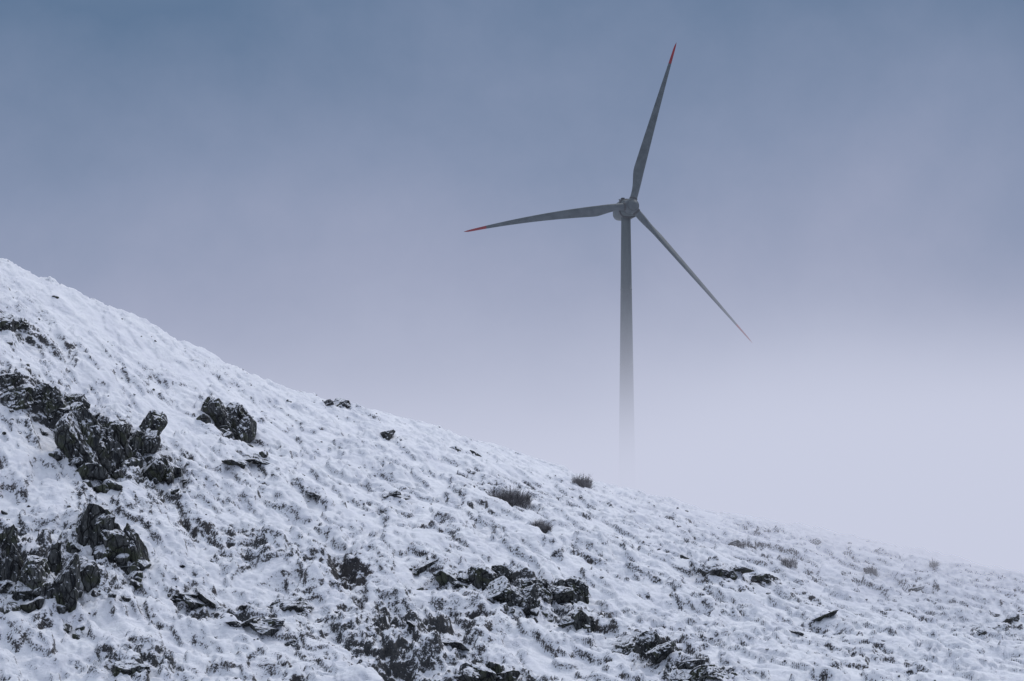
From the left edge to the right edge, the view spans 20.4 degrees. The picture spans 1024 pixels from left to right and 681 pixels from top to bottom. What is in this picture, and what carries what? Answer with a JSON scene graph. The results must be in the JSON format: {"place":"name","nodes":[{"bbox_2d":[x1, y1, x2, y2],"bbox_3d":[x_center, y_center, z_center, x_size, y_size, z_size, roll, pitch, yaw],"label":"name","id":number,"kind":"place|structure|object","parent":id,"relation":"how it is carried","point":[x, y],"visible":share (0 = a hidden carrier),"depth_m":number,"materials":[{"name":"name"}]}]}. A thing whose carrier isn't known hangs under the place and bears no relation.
{"place":"outdoors","nodes":[
{"label":"outdoors","id":0,"kind":"place"},
{"bbox_2d":[0,258,1023,680],"bbox_3d":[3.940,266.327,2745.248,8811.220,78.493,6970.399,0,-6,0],"label":"snowy hillside","id":1,"kind":"structure","parent":0,"point":[348,462],"depth_m":306.43,"materials":[{"name":"white snow"}]},
{"bbox_2d":[0,542,16,593],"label":"rock outcrop","id":2,"kind":"object","parent":1,"relation":"on","point":[5,587],"visible":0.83,"depth_m":279.77,"materials":[{"name":"grey stone"}]},
{"bbox_2d":[0,315,28,344],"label":"rock outcrop","id":3,"kind":"object","parent":1,"relation":"on","point":[9,323],"visible":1,"depth_m":327.25,"materials":[{"name":"grey stone"}]},
{"bbox_2d":[0,373,38,433],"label":"rock outcrop","id":4,"kind":"object","parent":1,"relation":"on","point":[22,396],"visible":1,"depth_m":310.81,"materials":[{"name":"grey stone"}]},
{"bbox_2d":[0,524,84,639],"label":"rock outcrop","id":5,"kind":"object","parent":1,"relation":"on","point":[38,580],"visible":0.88,"depth_m":277.99,"materials":[{"name":"grey stone"}]},
{"bbox_2d":[7,382,100,435],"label":"rock outcrop","id":6,"kind":"object","parent":1,"relation":"on","point":[53,401],"visible":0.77,"depth_m":312.90,"materials":[{"name":"grey stone"}]},
{"bbox_2d":[48,402,142,492],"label":"rock outcrop","id":7,"kind":"object","parent":1,"relation":"on","point":[89,446],"visible":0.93,"depth_m":305.54,"materials":[{"name":"grey stone"}]},
{"bbox_2d":[78,556,130,601],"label":"rock outcrop","id":8,"kind":"object","parent":1,"relation":"on","point":[90,575],"visible":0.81,"depth_m":281.52,"materials":[{"name":"grey stone"}]},
{"bbox_2d":[66,503,150,588],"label":"rock outcrop","id":9,"kind":"object","parent":1,"relation":"on","point":[100,532],"visible":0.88,"depth_m":287.47,"materials":[{"name":"grey stone"}]},
{"bbox_2d":[105,659,150,680],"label":"rock outcrop","id":10,"kind":"object","parent":1,"relation":"on","point":[128,667],"visible":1,"depth_m":266.56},
{"bbox_2d":[108,410,167,474],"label":"rock outcrop","id":11,"kind":"object","parent":1,"relation":"on","point":[144,439],"visible":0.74,"depth_m":313.04,"materials":[{"name":"grey stone"}]},
{"bbox_2d":[139,457,187,494],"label":"rock outcrop","id":12,"kind":"object","parent":1,"relation":"on","point":[155,470],"visible":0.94,"depth_m":309.14,"materials":[{"name":"grey stone"}]},
{"bbox_2d":[155,588,220,614],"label":"rock outcrop","id":13,"kind":"object","parent":1,"relation":"on","point":[202,598],"visible":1,"depth_m":284.45,"materials":[{"name":"grey stone"}]},
{"bbox_2d":[196,395,256,446],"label":"rock outcrop","id":14,"kind":"object","parent":1,"relation":"on","point":[237,420],"visible":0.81,"depth_m":333.00,"materials":[{"name":"grey stone"}]},
{"bbox_2d":[220,452,273,478],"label":"rock outcrop","id":15,"kind":"object","parent":1,"relation":"on","point":[255,459],"visible":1,"depth_m":322.23,"materials":[{"name":"grey stone"}]},
{"bbox_2d":[215,617,284,648],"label":"rock outcrop","id":16,"kind":"object","parent":1,"relation":"on","point":[253,623],"visible":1,"depth_m":277.84,"materials":[{"name":"grey stone"}]},
{"bbox_2d":[239,596,339,622],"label":"boulder","id":17,"kind":"object","parent":1,"relation":"on","point":[299,604],"visible":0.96,"depth_m":284.25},
{"bbox_2d":[301,492,326,501],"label":"boulder","id":18,"kind":"object","parent":1,"relation":"on","point":[316,495],"visible":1,"depth_m":316.23,"materials":[{"name":"grey stone"}]},
{"bbox_2d":[323,397,356,407],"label":"rock outcrop","id":19,"kind":"object","parent":1,"relation":"on","point":[338,401],"visible":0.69,"depth_m":365.97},
{"bbox_2d":[373,430,401,440],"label":"boulder","id":20,"kind":"object","parent":1,"relation":"on","point":[388,435],"visible":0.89,"depth_m":353.87,"materials":[{"name":"grey stone"}]},
{"bbox_2d":[381,490,423,507],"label":"rock outcrop","id":21,"kind":"object","parent":1,"relation":"on","point":[394,493],"visible":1,"depth_m":323.16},
{"bbox_2d":[409,557,438,581],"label":"boulder","id":22,"kind":"object","parent":1,"relation":"on","point":[424,565],"visible":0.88,"depth_m":298.66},
{"bbox_2d":[416,568,481,591],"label":"rock outcrop","id":23,"kind":"object","parent":1,"relation":"on","point":[443,578],"visible":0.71,"depth_m":295.81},
{"bbox_2d":[441,638,468,665],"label":"boulder","id":24,"kind":"object","parent":1,"relation":"on","point":[453,644],"visible":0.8,"depth_m":277.00,"materials":[{"name":"grey stone"}]},
{"bbox_2d":[453,661,519,680],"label":"rock outcrop","id":25,"kind":"object","parent":1,"relation":"on","point":[487,671],"visible":1,"depth_m":269.40,"materials":[{"name":"grey stone"}]},
{"bbox_2d":[454,564,539,622],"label":"rock outcrop","id":26,"kind":"object","parent":1,"relation":"on","point":[494,581],"visible":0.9,"depth_m":291.20,"materials":[{"name":"grey stone"}]},
{"bbox_2d":[1,260,1019,680],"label":"scattered stones","id":27,"kind":"object","parent":1,"relation":"on","point":[409,622],"visible":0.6,"depth_m":316.20,"materials":[{"name":"grey stone"}]},
{"bbox_2d":[487,482,535,509],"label":"bare shrub","id":28,"kind":"object","parent":1,"relation":"on","point":[509,496],"visible":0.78,"depth_m":330.55,"materials":[{"name":"plant"}]},
{"bbox_2d":[529,516,553,533],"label":"bare shrub","id":29,"kind":"object","parent":1,"relation":"on","point":[543,527],"visible":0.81,"depth_m":321.04,"materials":[{"name":"plant"}]},
{"bbox_2d":[521,576,588,622],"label":"rock outcrop","id":30,"kind":"object","parent":1,"relation":"on","point":[570,589],"visible":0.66,"depth_m":296.23,"materials":[{"name":"grey stone"}]},
{"bbox_2d":[548,609,605,638],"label":"rock outcrop","id":31,"kind":"object","parent":1,"relation":"on","point":[578,619],"visible":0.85,"depth_m":287.67,"materials":[{"name":"grey stone"}]},
{"bbox_2d":[570,472,594,488],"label":"bare shrub","id":32,"kind":"object","parent":1,"relation":"on","point":[583,483],"visible":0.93,"depth_m":367.95,"materials":[{"name":"grey plant"}]},
{"bbox_2d":[464,44,750,488],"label":"wind turbine","id":33,"kind":"object","parent":1,"relation":"on","point":[624,211],"visible":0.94,"depth_m":738.70,"materials":[{"name":"paint"}]},
{"bbox_2d":[611,631,714,668],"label":"rock outcrop","id":34,"kind":"object","parent":1,"relation":"on","point":[651,647],"visible":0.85,"depth_m":280.01,"materials":[{"name":"grey stone"}]},
{"bbox_2d":[658,659,737,680],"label":"rock outcrop","id":35,"kind":"object","parent":1,"relation":"on","point":[695,670],"visible":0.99,"depth_m":272.88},
{"bbox_2d":[697,566,755,593],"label":"rock outcrop","id":36,"kind":"object","parent":1,"relation":"on","point":[719,571],"visible":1,"depth_m":317.79,"materials":[{"name":"grey stone"}]},
{"bbox_2d":[733,540,752,547],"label":"bare shrub","id":37,"kind":"object","parent":1,"relation":"on","point":[743,544],"visible":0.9,"depth_m":347.94,"materials":[{"name":"grey plant"}]},
{"bbox_2d":[751,573,794,588],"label":"boulder","id":38,"kind":"object","parent":1,"relation":"on","point":[764,577],"visible":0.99,"depth_m":321.52,"materials":[{"name":"grey stone"}]},
{"bbox_2d":[780,555,798,567],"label":"bare shrub","id":39,"kind":"object","parent":1,"relation":"on","point":[785,561],"visible":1,"depth_m":336.28,"materials":[{"name":"plant"}]},
{"bbox_2d":[788,629,803,636],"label":"boulder","id":40,"kind":"object","parent":1,"relation":"on","point":[796,632],"visible":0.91,"depth_m":291.25,"materials":[{"name":"grey stone"}]},
{"bbox_2d":[811,610,842,629],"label":"boulder","id":41,"kind":"object","parent":1,"relation":"on","point":[827,615],"visible":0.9,"depth_m":301.33,"materials":[{"name":"grey stone"}]},
{"bbox_2d":[865,566,878,575],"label":"bare shrub","id":42,"kind":"object","parent":1,"relation":"on","point":[871,570],"visible":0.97,"depth_m":345.46,"materials":[{"name":"grey plant"}]},
{"bbox_2d":[908,585,923,592],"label":"boulder","id":43,"kind":"object","parent":1,"relation":"on","point":[918,588],"visible":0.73,"depth_m":338.86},
{"bbox_2d":[929,558,940,568],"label":"bare shrub","id":44,"kind":"object","parent":1,"relation":"on","point":[931,565],"visible":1,"depth_m":350.53,"materials":[{"name":"grey plant"}]},
{"bbox_2d":[976,630,988,641],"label":"boulder","id":45,"kind":"object","parent":1,"relation":"on","point":[981,632],"visible":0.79,"depth_m":308.52,"materials":[{"name":"grey stone"}]},
{"bbox_2d":[991,611,1023,622],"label":"rock outcrop","id":46,"kind":"object","parent":1,"relation":"on","point":[1012,617],"visible":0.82,"depth_m":320.39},
{"bbox_2d":[0,0,1023,571],"label":"sky","id":47,"kind":"structure","parent":0,"point":[289,191],"materials":[{"name":"blue"}]},
{"bbox_2d":[728,540,752,549],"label":"boulder","id":48,"kind":"object","parent":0,"point":[733,542],"visible":0.73,"depth_m":349.38,"materials":[{"name":"grey stone"}]}
]}

